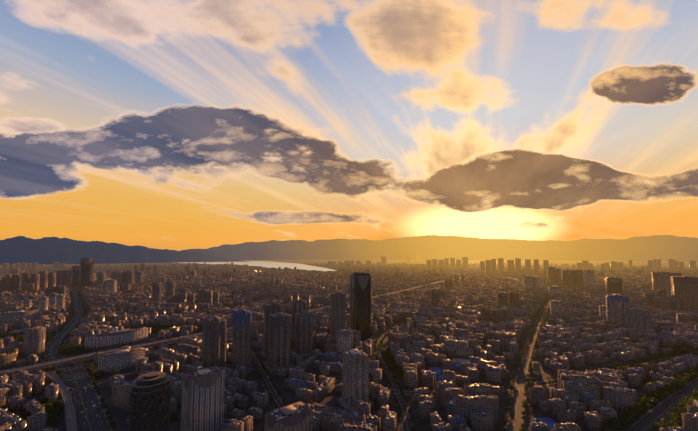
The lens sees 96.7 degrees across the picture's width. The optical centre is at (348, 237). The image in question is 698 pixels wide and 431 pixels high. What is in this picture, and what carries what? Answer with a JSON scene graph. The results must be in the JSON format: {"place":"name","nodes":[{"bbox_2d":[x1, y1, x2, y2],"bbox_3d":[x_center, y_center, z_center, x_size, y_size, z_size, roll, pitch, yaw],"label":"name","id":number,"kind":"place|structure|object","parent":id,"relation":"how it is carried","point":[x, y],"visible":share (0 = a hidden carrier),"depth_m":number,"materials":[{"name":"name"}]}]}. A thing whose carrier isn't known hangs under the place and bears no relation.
{"place":"outdoors","nodes":[
{"label":"outdoors","id":0,"kind":"place"},
{"bbox_2d":[45,372,76,430],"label":"road","id":1,"kind":"structure","parent":0,"point":[69,405],"depth_m":555.09,"materials":[{"name":"grey asphalt"}]},
{"bbox_2d":[38,287,84,367],"bbox_3d":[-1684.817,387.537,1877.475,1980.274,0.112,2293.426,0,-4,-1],"label":"boulevard road","id":2,"kind":"structure","parent":0,"point":[57,339],"depth_m":1093.42,"materials":[{"name":"grey asphalt"}]},
{"bbox_2d":[12,292,697,429],"bbox_3d":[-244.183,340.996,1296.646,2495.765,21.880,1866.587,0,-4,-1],"label":"street lamps","id":3,"kind":"object","parent":2,"relation":"on","point":[286,313],"visible":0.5,"depth_m":705.29,"materials":[{"name":"grey metal"}]},
{"bbox_2d":[52,364,114,430],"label":"road","id":4,"kind":"structure","parent":0,"point":[90,413],"depth_m":582.02,"materials":[{"name":"grey asphalt"}]},
{"bbox_2d":[0,236,250,264],"bbox_3d":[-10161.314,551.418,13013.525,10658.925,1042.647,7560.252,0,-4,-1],"label":"mountain ridge","id":5,"kind":"structure","parent":0,"point":[23,249],"depth_m":11904.48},
{"bbox_2d":[0,278,460,379],"bbox_3d":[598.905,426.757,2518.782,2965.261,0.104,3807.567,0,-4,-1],"label":"expressway frontage road","id":6,"kind":"structure","parent":0,"point":[68,363],"depth_m":795.04,"materials":[{"name":"grey asphalt"}]},
{"bbox_2d":[178,261,335,270],"bbox_3d":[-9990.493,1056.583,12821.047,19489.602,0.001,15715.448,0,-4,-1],"label":"lake","id":7,"kind":"structure","parent":0,"point":[270,264],"depth_m":10075.86,"materials":[{"name":"white liquid"}]},
{"bbox_2d":[0,274,515,374],"bbox_3d":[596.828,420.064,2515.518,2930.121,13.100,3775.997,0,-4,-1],"label":"elevated highway","id":8,"kind":"structure","parent":0,"point":[49,363],"depth_m":848.01,"materials":[{"name":"concrete"}]},
{"bbox_2d":[251,349,284,409],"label":"road","id":9,"kind":"structure","parent":0,"point":[277,398],"depth_m":653.99,"materials":[{"name":"grey asphalt"}]},
{"bbox_2d":[0,260,697,430],"bbox_3d":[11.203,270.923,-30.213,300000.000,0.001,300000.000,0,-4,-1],"label":"ground","id":10,"kind":"structure","parent":0,"point":[119,417],"depth_m":702.89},
{"bbox_2d":[128,371,171,430],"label":"round tower","id":11,"kind":"structure","parent":10,"relation":"on","point":[150,402],"depth_m":397.88,"materials":[{"name":"grey concrete"}]},
{"bbox_2d":[0,262,697,430],"bbox_3d":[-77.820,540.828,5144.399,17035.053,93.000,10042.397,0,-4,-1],"label":"city buildings","id":12,"kind":"structure","parent":10,"relation":"on","point":[620,400],"depth_m":1045.49,"materials":[{"name":"grey concrete"}]},
{"bbox_2d":[0,270,697,430],"bbox_3d":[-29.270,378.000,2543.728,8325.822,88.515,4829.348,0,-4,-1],"label":"city roof clutter","id":13,"kind":"object","parent":12,"relation":"on","point":[34,405],"visible":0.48,"depth_m":856.13,"materials":[{"name":"grey concrete"}]},
{"bbox_2d":[0,255,697,430],"bbox_3d":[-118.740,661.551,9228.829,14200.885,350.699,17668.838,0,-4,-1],"label":"buildings","id":14,"kind":"structure","parent":10,"relation":"on","point":[202,404],"depth_m":917.62,"materials":[{"name":"grey concrete"}]},
{"bbox_2d":[0,272,647,419],"bbox_3d":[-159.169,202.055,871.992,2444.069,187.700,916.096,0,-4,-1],"label":"landmark roof clutter","id":15,"kind":"object","parent":14,"relation":"on","point":[279,417],"visible":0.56,"depth_m":735.68,"materials":[{"name":"grey concrete"}]},
{"bbox_2d":[0,285,697,430],"bbox_3d":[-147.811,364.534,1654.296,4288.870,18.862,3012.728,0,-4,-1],"label":"city trees","id":16,"kind":"object","parent":10,"relation":"on","point":[630,414],"visible":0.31,"depth_m":664.64,"materials":[{"name":"green plant"}]},
{"bbox_2d":[0,0,697,250],"label":"sky","id":17,"kind":"structure","parent":0,"point":[178,125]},
{"bbox_2d":[376,320,412,430],"bbox_3d":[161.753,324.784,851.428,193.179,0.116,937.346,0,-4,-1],"label":"street","id":18,"kind":"structure","parent":0,"point":[406,425],"depth_m":613.55,"materials":[{"name":"grey asphalt"}]},
{"bbox_2d":[181,238,697,261],"bbox_3d":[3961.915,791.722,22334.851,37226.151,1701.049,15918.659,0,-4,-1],"label":"mountain ridge","id":19,"kind":"structure","parent":0,"point":[681,250],"depth_m":22478.53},
{"bbox_2d":[208,235,697,249],"bbox_3d":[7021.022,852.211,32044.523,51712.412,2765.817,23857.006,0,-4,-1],"label":"mountain ridge","id":20,"kind":"structure","parent":0,"point":[467,239],"depth_m":35116.48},
{"bbox_2d":[335,353,692,395],"bbox_3d":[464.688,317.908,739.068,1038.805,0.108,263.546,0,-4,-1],"label":"cross street road","id":21,"kind":"structure","parent":0,"point":[519,386],"depth_m":648.96,"materials":[{"name":"grey asphalt"}]},
{"bbox_2d":[505,283,557,430],"bbox_3d":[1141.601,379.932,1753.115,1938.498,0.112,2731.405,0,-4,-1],"label":"avenue road","id":22,"kind":"structure","parent":0,"point":[515,415],"depth_m":669.23,"materials":[{"name":"grey asphalt"}]},
{"bbox_2d":[627,376,697,430],"bbox_3d":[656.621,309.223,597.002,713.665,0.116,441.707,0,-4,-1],"label":"road","id":23,"kind":"structure","parent":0,"point":[652,415],"depth_m":551.66,"materials":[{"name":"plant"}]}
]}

